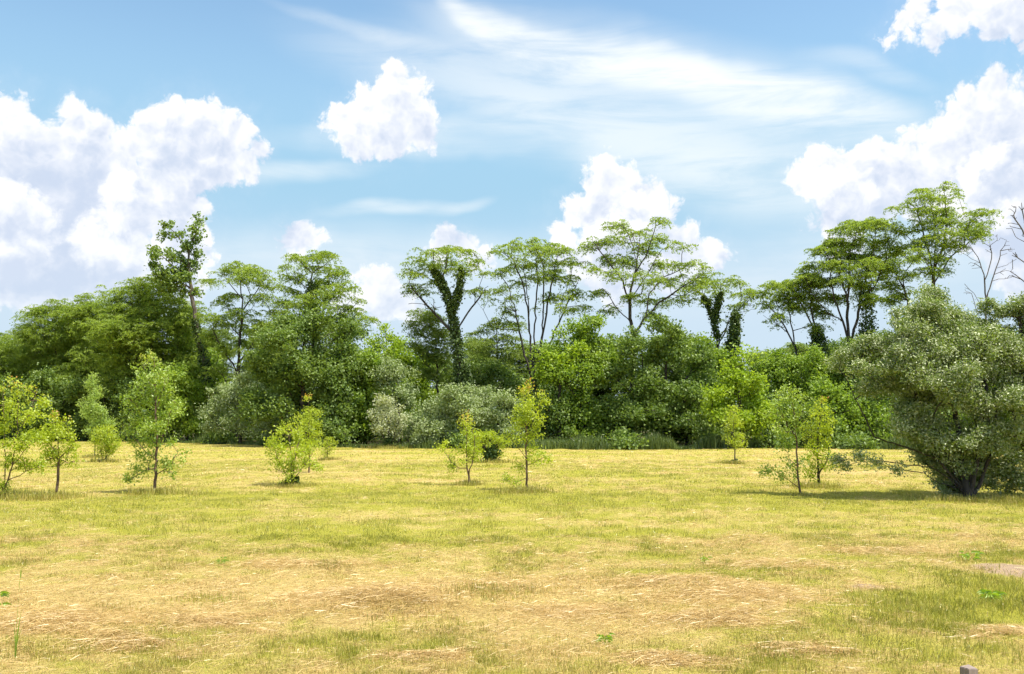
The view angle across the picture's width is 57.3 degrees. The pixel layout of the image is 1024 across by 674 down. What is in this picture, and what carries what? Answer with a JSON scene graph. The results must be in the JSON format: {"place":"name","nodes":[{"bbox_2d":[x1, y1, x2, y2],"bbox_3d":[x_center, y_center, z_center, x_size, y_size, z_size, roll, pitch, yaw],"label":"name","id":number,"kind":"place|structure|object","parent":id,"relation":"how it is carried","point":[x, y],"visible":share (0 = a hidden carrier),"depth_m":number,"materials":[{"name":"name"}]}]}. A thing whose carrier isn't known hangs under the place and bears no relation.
{"place":"outdoors","nodes":[
{"label":"outdoors","id":0,"kind":"place"},
{"bbox_2d":[0,423,1023,673],"bbox_3d":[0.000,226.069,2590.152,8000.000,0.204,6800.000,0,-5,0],"label":"ground","id":1,"kind":"structure","parent":0,"point":[516,517],"depth_m":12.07,"materials":[{"name":"yellow plant"}]},
{"bbox_2d":[0,591,10,605],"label":"broadleaf weed","id":2,"kind":"object","parent":1,"relation":"on","point":[3,593],"visible":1,"depth_m":7.11,"materials":[{"name":"green plant"}]},
{"bbox_2d":[13,599,25,659],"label":"tall grass plant","id":3,"kind":"object","parent":1,"relation":"on","point":[16,639],"depth_m":6.16,"materials":[{"name":"green plant"}]},
{"bbox_2d":[0,335,42,385],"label":"locust tree","id":4,"kind":"object","parent":1,"relation":"on","point":[6,349],"visible":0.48,"depth_m":73.02,"materials":[{"name":"green plant"}]},
{"bbox_2d":[0,330,47,397],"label":"locust tree","id":5,"kind":"object","parent":1,"relation":"on","point":[1,333],"visible":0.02,"depth_m":81.73,"materials":[{"name":"green plant"}]},
{"bbox_2d":[0,376,54,492],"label":"sapling","id":6,"kind":"object","parent":1,"relation":"on","point":[29,436],"visible":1,"depth_m":18.56,"materials":[{"name":"green plant"}]},
{"bbox_2d":[0,372,61,438],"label":"woodland bush","id":7,"kind":"object","parent":1,"relation":"on","point":[2,394],"visible":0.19,"depth_m":69.51,"materials":[{"name":"green plant"}]},
{"bbox_2d":[1,298,98,425],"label":"locust tree","id":8,"kind":"object","parent":1,"relation":"on","point":[61,343],"visible":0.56,"depth_m":71.50,"materials":[{"name":"green plant"}]},
{"bbox_2d":[0,362,102,439],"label":"woodland bush","id":9,"kind":"object","parent":1,"relation":"on","point":[46,384],"visible":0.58,"depth_m":67.86,"materials":[{"name":"green plant"}]},
{"bbox_2d":[23,408,84,491],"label":"sapling","id":10,"kind":"object","parent":1,"relation":"on","point":[54,431],"visible":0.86,"depth_m":19.11,"materials":[{"name":"green plant"}]},
{"bbox_2d":[27,326,109,404],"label":"background tree","id":11,"kind":"object","parent":1,"relation":"on","point":[60,397],"depth_m":77.68,"materials":[{"name":"green plant"}]},
{"bbox_2d":[42,292,124,417],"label":"locust tree","id":12,"kind":"object","parent":1,"relation":"on","point":[78,366],"visible":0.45,"depth_m":69.41,"materials":[{"name":"green plant"}]},
{"bbox_2d":[73,371,119,454],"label":"sapling","id":13,"kind":"object","parent":1,"relation":"on","point":[93,405],"visible":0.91,"depth_m":38.29,"materials":[{"name":"green plant"}]},
{"bbox_2d":[58,375,136,440],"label":"woodland bush","id":14,"kind":"object","parent":1,"relation":"on","point":[74,388],"visible":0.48,"depth_m":66.02,"materials":[{"name":"green plant"}]},
{"bbox_2d":[85,331,121,412],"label":"background tree","id":15,"kind":"object","parent":1,"relation":"on","point":[107,402],"visible":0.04,"depth_m":76.75,"materials":[{"name":"green plant"}]},
{"bbox_2d":[87,424,123,458],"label":"young bush","id":16,"kind":"object","parent":1,"relation":"on","point":[110,444],"visible":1,"depth_m":33.89,"materials":[{"name":"green plant"}]},
{"bbox_2d":[110,369,181,438],"bbox_3d":[-25.067,4.717,64.831,5.297,5.103,3.844,2,-5,-18],"label":"woodland bush","id":17,"kind":"object","parent":1,"relation":"on","point":[125,389],"visible":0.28,"depth_m":63.91,"materials":[{"name":"green plant"}]},
{"bbox_2d":[78,274,214,431],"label":"locust tree","id":18,"kind":"object","parent":1,"relation":"on","point":[141,324],"visible":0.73,"depth_m":65.46,"materials":[{"name":"green plant"}]},
{"bbox_2d":[105,315,199,432],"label":"background tree","id":19,"kind":"object","parent":1,"relation":"on","point":[154,394],"visible":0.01,"depth_m":74.13,"materials":[{"name":"green plant"}]},
{"bbox_2d":[115,349,191,488],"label":"sapling","id":20,"kind":"object","parent":1,"relation":"on","point":[158,425],"visible":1,"depth_m":20.20,"materials":[{"name":"green plant"}]},
{"bbox_2d":[137,360,224,440],"bbox_3d":[-22.027,4.362,62.821,5.102,5.522,4.664,-4,-6,38],"label":"woodland bush","id":21,"kind":"object","parent":1,"relation":"on","point":[190,423],"visible":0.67,"depth_m":62.27,"materials":[{"name":"green plant"}]},
{"bbox_2d":[143,211,219,411],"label":"poplar tree","id":22,"kind":"object","parent":1,"relation":"on","point":[182,273],"visible":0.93,"depth_m":64.30,"materials":[{"name":"green plant"}]},
{"bbox_2d":[186,347,232,417],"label":"woodland bush","id":23,"kind":"object","parent":1,"relation":"on","point":[211,353],"visible":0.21,"depth_m":65.56,"materials":[{"name":"green plant"}]},
{"bbox_2d":[189,327,242,417],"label":"background tree","id":24,"kind":"object","parent":1,"relation":"on","point":[223,331],"visible":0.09,"depth_m":74.35,"materials":[{"name":"green plant"}]},
{"bbox_2d":[216,557,228,563],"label":"broadleaf weed","id":25,"kind":"object","parent":1,"relation":"on","point":[223,560],"visible":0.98,"depth_m":10.26,"materials":[{"name":"green plant"}]},
{"bbox_2d":[194,370,272,442],"bbox_3d":[-17.080,4.403,58.755,5.570,4.664,4.080,0,-5,0],"label":"pale bush","id":26,"kind":"object","parent":1,"relation":"on","point":[226,393],"visible":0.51,"depth_m":58.11,"materials":[{"name":"green plant"}]},
{"bbox_2d":[192,260,296,440],"bbox_3d":[-17.978,0.793,62.195,7.128,12.492,4.937,-1,-5,12],"label":"locust tree","id":27,"kind":"object","parent":1,"relation":"on","point":[249,273],"visible":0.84,"depth_m":62.06,"materials":[{"name":"green plant"}]},
{"bbox_2d":[217,323,283,435],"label":"background tree","id":28,"kind":"object","parent":1,"relation":"on","point":[244,362],"depth_m":70.73,"materials":[{"name":"green plant"}]},
{"bbox_2d":[232,321,316,417],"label":"background tree","id":29,"kind":"object","parent":1,"relation":"on","point":[276,354],"visible":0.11,"depth_m":68.80,"materials":[{"name":"green plant"}]},
{"bbox_2d":[252,394,305,440],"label":"pale bush","id":30,"kind":"object","parent":1,"relation":"on","point":[268,424],"visible":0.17,"depth_m":55.69,"materials":[{"name":"green plant"}]},
{"bbox_2d":[262,415,323,485],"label":"sapling","id":31,"kind":"object","parent":1,"relation":"on","point":[292,478],"visible":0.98,"depth_m":22.09,"materials":[{"name":"green plant"}]},
{"bbox_2d":[230,298,378,443],"bbox_3d":[-11.542,2.102,54.077,7.811,8.560,6.465,-1,-5,15],"label":"broadleaf tree","id":32,"kind":"object","parent":1,"relation":"on","point":[283,337],"visible":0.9,"depth_m":53.16,"materials":[{"name":"green plant"}]},
{"bbox_2d":[291,393,325,472],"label":"sapling","id":33,"kind":"object","parent":1,"relation":"on","point":[314,424],"visible":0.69,"depth_m":26.85,"materials":[{"name":"green plant"}]},
{"bbox_2d":[271,250,382,385],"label":"locust tree","id":34,"kind":"object","parent":1,"relation":"on","point":[315,290],"visible":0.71,"depth_m":57.15,"materials":[{"name":"green plant"}]},
{"bbox_2d":[316,436,337,457],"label":"young bush","id":35,"kind":"object","parent":1,"relation":"on","point":[326,443],"visible":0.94,"depth_m":34.96,"materials":[{"name":"green plant"}]},
{"bbox_2d":[296,320,368,388],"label":"background tree","id":36,"kind":"object","parent":1,"relation":"on","point":[323,347],"visible":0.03,"depth_m":68.57,"materials":[{"name":"green plant"}]},
{"bbox_2d":[337,344,412,444],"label":"broadleaf tree","id":37,"kind":"object","parent":1,"relation":"on","point":[361,421],"visible":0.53,"depth_m":54.13,"materials":[{"name":"green plant"}]},
{"bbox_2d":[361,323,404,400],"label":"young tree","id":38,"kind":"object","parent":1,"relation":"on","point":[388,337],"visible":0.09,"depth_m":66.06,"materials":[{"name":"green plant"}]},
{"bbox_2d":[366,391,412,446],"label":"silvery tree","id":39,"kind":"object","parent":1,"relation":"on","point":[386,415],"visible":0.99,"depth_m":50.15,"materials":[{"name":"green plant"}]},
{"bbox_2d":[364,353,426,443],"bbox_3d":[-6.557,3.610,53.865,3.747,5.409,2.686,0,-5,0],"label":"silvery bush","id":40,"kind":"object","parent":1,"relation":"on","point":[392,372],"visible":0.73,"depth_m":53.71,"materials":[{"name":"green plant"}]},
{"bbox_2d":[383,335,452,440],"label":"young tree","id":41,"kind":"object","parent":1,"relation":"on","point":[398,347],"visible":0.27,"depth_m":62.81,"materials":[{"name":"green plant"}]},
{"bbox_2d":[401,409,438,440],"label":"silvery bush","id":42,"kind":"object","parent":1,"relation":"on","point":[412,423],"visible":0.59,"depth_m":51.76,"materials":[{"name":"green plant"}]},
{"bbox_2d":[397,308,455,413],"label":"locust tree","id":43,"kind":"object","parent":1,"relation":"on","point":[436,356],"visible":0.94,"depth_m":57.72,"materials":[{"name":"green plant"}]},
{"bbox_2d":[401,358,455,412],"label":"background tree","id":44,"kind":"object","parent":1,"relation":"on","point":[430,385],"visible":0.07,"depth_m":69.06,"materials":[{"name":"green plant"}]},
{"bbox_2d":[396,245,495,423],"bbox_3d":[-4.021,0.387,55.959,5.450,12.124,4.772,2,-5,-24],"label":"locust tree","id":45,"kind":"object","parent":1,"relation":"on","point":[452,304],"visible":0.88,"depth_m":56.22,"materials":[{"name":"green plant"}]},
{"bbox_2d":[410,381,501,447],"bbox_3d":[-3.009,4.223,51.005,5.128,3.654,3.749,0,-5,0],"label":"silvery bush","id":46,"kind":"object","parent":1,"relation":"on","point":[465,401],"visible":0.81,"depth_m":50.74,"materials":[{"name":"green plant"}]},
{"bbox_2d":[432,409,485,481],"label":"sapling","id":47,"kind":"object","parent":1,"relation":"on","point":[469,451],"visible":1,"depth_m":22.58,"materials":[{"name":"green plant"}]},
{"bbox_2d":[430,358,537,406],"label":"broadleaf tree","id":48,"kind":"object","parent":1,"relation":"on","point":[512,380],"visible":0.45,"depth_m":59.25,"materials":[{"name":"green plant"}]},
{"bbox_2d":[452,337,515,408],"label":"background tree","id":49,"kind":"object","parent":1,"relation":"on","point":[468,339],"visible":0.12,"depth_m":68.65,"materials":[{"name":"green plant"}]},
{"bbox_2d":[465,429,512,461],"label":"young bush","id":50,"kind":"object","parent":1,"relation":"on","point":[492,452],"visible":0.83,"depth_m":33.89,"materials":[{"name":"green plant"}]},
{"bbox_2d":[460,284,529,436],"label":"locust tree","id":51,"kind":"object","parent":1,"relation":"on","point":[508,356],"visible":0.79,"depth_m":62.03,"materials":[{"name":"green plant"}]},
{"bbox_2d":[473,388,531,440],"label":"silvery bush","id":52,"kind":"object","parent":1,"relation":"on","point":[502,411],"visible":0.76,"depth_m":50.67,"materials":[{"name":"green plant"}]},
{"bbox_2d":[0,430,1020,449],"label":"tall weeds","id":53,"kind":"object","parent":1,"relation":"on","point":[655,442],"visible":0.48,"depth_m":49.37,"materials":[{"name":"green plant"}]},
{"bbox_2d":[6,393,1019,449],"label":"undergrowth","id":54,"kind":"object","parent":1,"relation":"on","point":[623,437],"visible":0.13,"depth_m":52.39,"materials":[{"name":"green plant"}]},
{"bbox_2d":[498,341,542,429],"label":"background tree","id":55,"kind":"object","parent":1,"relation":"on","point":[522,367],"visible":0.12,"depth_m":71.33,"materials":[{"name":"green plant"}]},
{"bbox_2d":[498,377,552,487],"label":"sapling","id":56,"kind":"object","parent":1,"relation":"on","point":[527,408],"visible":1,"depth_m":20.98,"materials":[{"name":"green plant"}]},
{"bbox_2d":[487,237,594,434],"bbox_3d":[1.837,0.090,56.837,7.033,12.819,4.778,0,-5,0],"label":"locust tree","id":57,"kind":"object","parent":1,"relation":"on","point":[550,250],"visible":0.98,"depth_m":57.27,"materials":[{"name":"green plant"}]},
{"bbox_2d":[515,387,577,440],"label":"woodland bush","id":58,"kind":"object","parent":1,"relation":"on","point":[551,411],"visible":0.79,"depth_m":52.44,"materials":[{"name":"green plant"}]},
{"bbox_2d":[530,339,590,438],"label":"young tree","id":59,"kind":"object","parent":1,"relation":"on","point":[575,347],"visible":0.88,"depth_m":52.84,"materials":[{"name":"green plant"}]},
{"bbox_2d":[518,341,607,420],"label":"background tree","id":60,"kind":"object","parent":1,"relation":"on","point":[547,388],"visible":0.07,"depth_m":68.11,"materials":[{"name":"green plant"}]},
{"bbox_2d":[526,312,623,431],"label":"broadleaf tree","id":61,"kind":"object","parent":1,"relation":"on","point":[589,368],"visible":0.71,"depth_m":53.69,"materials":[{"name":"green plant"}]},
{"bbox_2d":[541,401,615,439],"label":"woodland bush","id":62,"kind":"object","parent":1,"relation":"on","point":[591,419],"visible":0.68,"depth_m":52.96,"materials":[{"name":"green plant"}]},
{"bbox_2d":[579,338,620,403],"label":"background tree","id":63,"kind":"object","parent":1,"relation":"on","point":[601,391],"visible":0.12,"depth_m":70.70,"materials":[{"name":"green plant"}]},
{"bbox_2d":[595,633,614,644],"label":"broadleaf weed","id":64,"kind":"object","parent":1,"relation":"on","point":[608,637],"visible":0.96,"depth_m":6.51,"materials":[{"name":"green plant"}]},
{"bbox_2d":[587,333,675,428],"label":"background tree","id":65,"kind":"object","parent":1,"relation":"on","point":[624,391],"visible":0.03,"depth_m":69.59,"materials":[{"name":"green plant"}]},
{"bbox_2d":[590,399,678,439],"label":"woodland bush","id":66,"kind":"object","parent":1,"relation":"on","point":[641,422],"visible":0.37,"depth_m":52.57,"materials":[{"name":"green plant"}]},
{"bbox_2d":[574,217,724,402],"bbox_3d":[8.066,-0.521,56.280,8.951,13.999,5.326,-2,-5,25],"label":"locust tree","id":67,"kind":"object","parent":1,"relation":"on","point":[621,262],"visible":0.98,"depth_m":56.60,"materials":[{"name":"green plant"}]},
{"bbox_2d":[588,311,731,438],"bbox_3d":[8.675,2.443,53.233,8.617,7.656,6.495,0,-5,0],"label":"broadleaf tree","id":68,"kind":"object","parent":1,"relation":"on","point":[659,399],"visible":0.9,"depth_m":52.68,"materials":[{"name":"green plant"}]},
{"bbox_2d":[653,334,705,384],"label":"background tree","id":69,"kind":"object","parent":1,"relation":"on","point":[675,374],"visible":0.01,"depth_m":69.58,"materials":[{"name":"green plant"}]},
{"bbox_2d":[664,412,732,445],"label":"woodland bush","id":70,"kind":"object","parent":1,"relation":"on","point":[676,436],"visible":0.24,"depth_m":52.79,"materials":[{"name":"green plant"}]},
{"bbox_2d":[660,344,749,408],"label":"background tree","id":71,"kind":"object","parent":1,"relation":"on","point":[673,367],"visible":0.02,"depth_m":68.70,"materials":[{"name":"green plant"}]},
{"bbox_2d":[699,556,712,562],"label":"broadleaf weed","id":72,"kind":"object","parent":1,"relation":"on","point":[702,558],"visible":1,"depth_m":10.56,"materials":[{"name":"green plant"}]},
{"bbox_2d":[680,331,745,383],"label":"woodland bush","id":73,"kind":"object","parent":1,"relation":"on","point":[722,352],"visible":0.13,"depth_m":56.45,"materials":[{"name":"green plant"}]},
{"bbox_2d":[677,275,758,426],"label":"locust tree","id":74,"kind":"object","parent":1,"relation":"on","point":[714,313],"visible":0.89,"depth_m":58.23,"materials":[{"name":"green plant"}]},
{"bbox_2d":[718,305,745,434],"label":"ivy pillar","id":75,"kind":"structure","parent":1,"relation":"on","point":[734,330],"depth_m":57.04,"materials":[{"name":"green plant"}]},
{"bbox_2d":[720,401,749,461],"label":"sapling","id":76,"kind":"object","parent":1,"relation":"on","point":[736,422],"visible":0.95,"depth_m":33.49,"materials":[{"name":"green plant"}]},
{"bbox_2d":[698,342,776,447],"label":"lime tree","id":77,"kind":"object","parent":1,"relation":"on","point":[732,381],"visible":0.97,"depth_m":48.92,"materials":[{"name":"green plant"}]},
{"bbox_2d":[737,349,774,392],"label":"background tree","id":78,"kind":"object","parent":1,"relation":"on","point":[760,351],"visible":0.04,"depth_m":72.81,"materials":[{"name":"green plant"}]},
{"bbox_2d":[741,353,807,404],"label":"background tree","id":79,"kind":"object","parent":1,"relation":"on","point":[754,359],"visible":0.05,"depth_m":68.31,"materials":[{"name":"green plant"}]},
{"bbox_2d":[756,382,816,494],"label":"sapling","id":80,"kind":"object","parent":1,"relation":"on","point":[781,416],"visible":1,"depth_m":19.54,"materials":[{"name":"green plant"}]},
{"bbox_2d":[751,279,833,372],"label":"locust tree","id":81,"kind":"object","parent":1,"relation":"on","point":[774,286],"visible":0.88,"depth_m":58.15,"materials":[{"name":"green plant"}]},
{"bbox_2d":[779,342,811,404],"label":"background tree","id":82,"kind":"object","parent":1,"relation":"on","point":[800,350],"visible":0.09,"depth_m":68.78,"materials":[{"name":"green plant"}]},
{"bbox_2d":[750,342,851,418],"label":"broadleaf tree","id":83,"kind":"object","parent":1,"relation":"on","point":[784,375],"visible":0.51,"depth_m":54.45,"materials":[{"name":"green plant"}]},
{"bbox_2d":[758,390,843,445],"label":"woodland bush","id":84,"kind":"object","parent":1,"relation":"on","point":[771,398],"visible":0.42,"depth_m":49.84,"materials":[{"name":"green plant"}]},
{"bbox_2d":[775,270,833,364],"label":"locust tree","id":85,"kind":"object","parent":1,"relation":"on","point":[818,338],"visible":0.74,"depth_m":58.09,"materials":[{"name":"green plant"}]},
{"bbox_2d":[799,396,839,484],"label":"sapling","id":86,"kind":"object","parent":1,"relation":"on","point":[828,428],"visible":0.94,"depth_m":21.76,"materials":[{"name":"green plant"}]},
{"bbox_2d":[799,337,855,402],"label":"background tree","id":87,"kind":"object","parent":1,"relation":"on","point":[836,343],"visible":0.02,"depth_m":67.92,"materials":[{"name":"green plant"}]},
{"bbox_2d":[805,374,878,439],"bbox_3d":[18.164,4.058,51.595,4.393,4.087,3.424,0,-5,0],"label":"lime bush","id":88,"kind":"object","parent":1,"relation":"on","point":[847,400],"visible":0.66,"depth_m":51.56,"materials":[{"name":"green plant"}]},
{"bbox_2d":[792,216,913,428],"bbox_3d":[20.799,-0.493,57.030,7.267,14.123,4.974,0,-5,0],"label":"locust tree","id":89,"kind":"object","parent":1,"relation":"on","point":[874,264],"visible":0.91,"depth_m":57.30,"materials":[{"name":"green plant"}]},
{"bbox_2d":[824,329,898,427],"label":"broadleaf tree","id":90,"kind":"object","parent":1,"relation":"on","point":[872,403],"visible":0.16,"depth_m":53.46,"materials":[{"name":"green plant"}]},
{"bbox_2d":[862,248,929,310],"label":"locust tree","id":91,"kind":"object","parent":1,"relation":"on","point":[893,298],"visible":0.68,"depth_m":59.43,"materials":[{"name":"green plant"}]},
{"bbox_2d":[857,330,942,413],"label":"background tree","id":92,"kind":"object","parent":1,"relation":"on","point":[896,374],"visible":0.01,"depth_m":68.93,"materials":[{"name":"green plant"}]},
{"bbox_2d":[855,393,955,443],"bbox_3d":[21.638,4.543,51.526,5.218,3.178,3.729,0,-5,0],"label":"woodland bush","id":93,"kind":"object","parent":1,"relation":"on","point":[878,419],"visible":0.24,"depth_m":51.50,"materials":[{"name":"green plant"}]},
{"bbox_2d":[822,280,1023,496],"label":"bush","id":94,"kind":"object","parent":1,"relation":"on","point":[963,462],"visible":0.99,"depth_m":18.43,"materials":[{"name":"green plant"}]},
{"bbox_2d":[883,181,1003,330],"bbox_3d":[26.236,-1.536,56.254,7.315,16.004,4.465,0,-5,0],"label":"locust tree","id":95,"kind":"object","parent":1,"relation":"on","point":[940,218],"visible":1,"depth_m":56.07,"materials":[{"name":"green plant"}]},
{"bbox_2d":[960,664,977,673],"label":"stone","id":96,"kind":"object","parent":1,"relation":"on","point":[967,669],"visible":1,"depth_m":5.13,"materials":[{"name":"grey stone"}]},
{"bbox_2d":[958,550,984,561],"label":"broadleaf weed","id":97,"kind":"object","parent":1,"relation":"on","point":[968,555],"visible":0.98,"depth_m":10.47,"materials":[{"name":"green plant"}]},
{"bbox_2d":[947,356,1019,429],"bbox_3d":[27.916,2.844,52.883,7.541,6.771,5.190,0,-5,0],"label":"woodland bush","id":98,"kind":"object","parent":1,"relation":"on","point":[1010,418],"visible":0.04,"depth_m":51.86,"materials":[{"name":"green plant"}]},
{"bbox_2d":[961,234,1015,320],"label":"dead tree","id":99,"kind":"object","parent":1,"relation":"on","point":[988,270],"visible":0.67,"depth_m":57.52,"materials":[{"name":"grey wood"}]},
{"bbox_2d":[959,291,1023,496],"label":"bush","id":100,"kind":"object","parent":1,"relation":"on","point":[1015,309],"visible":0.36,"depth_m":19.15,"materials":[{"name":"green plant"}]},
{"bbox_2d":[977,589,1006,600],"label":"broadleaf weed","id":101,"kind":"object","parent":1,"relation":"on","point":[996,593],"visible":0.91,"depth_m":8.36,"materials":[{"name":"green plant"}]},
{"bbox_2d":[1006,203,1023,281],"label":"dead tree","id":102,"kind":"object","parent":1,"relation":"on","point":[1015,254],"visible":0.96,"depth_m":55.73,"materials":[{"name":"grey wood"}]},
{"bbox_2d":[0,0,1023,411],"label":"sky","id":103,"kind":"structure","parent":0,"point":[367,133],"materials":[{"name":"blue"}]}
]}

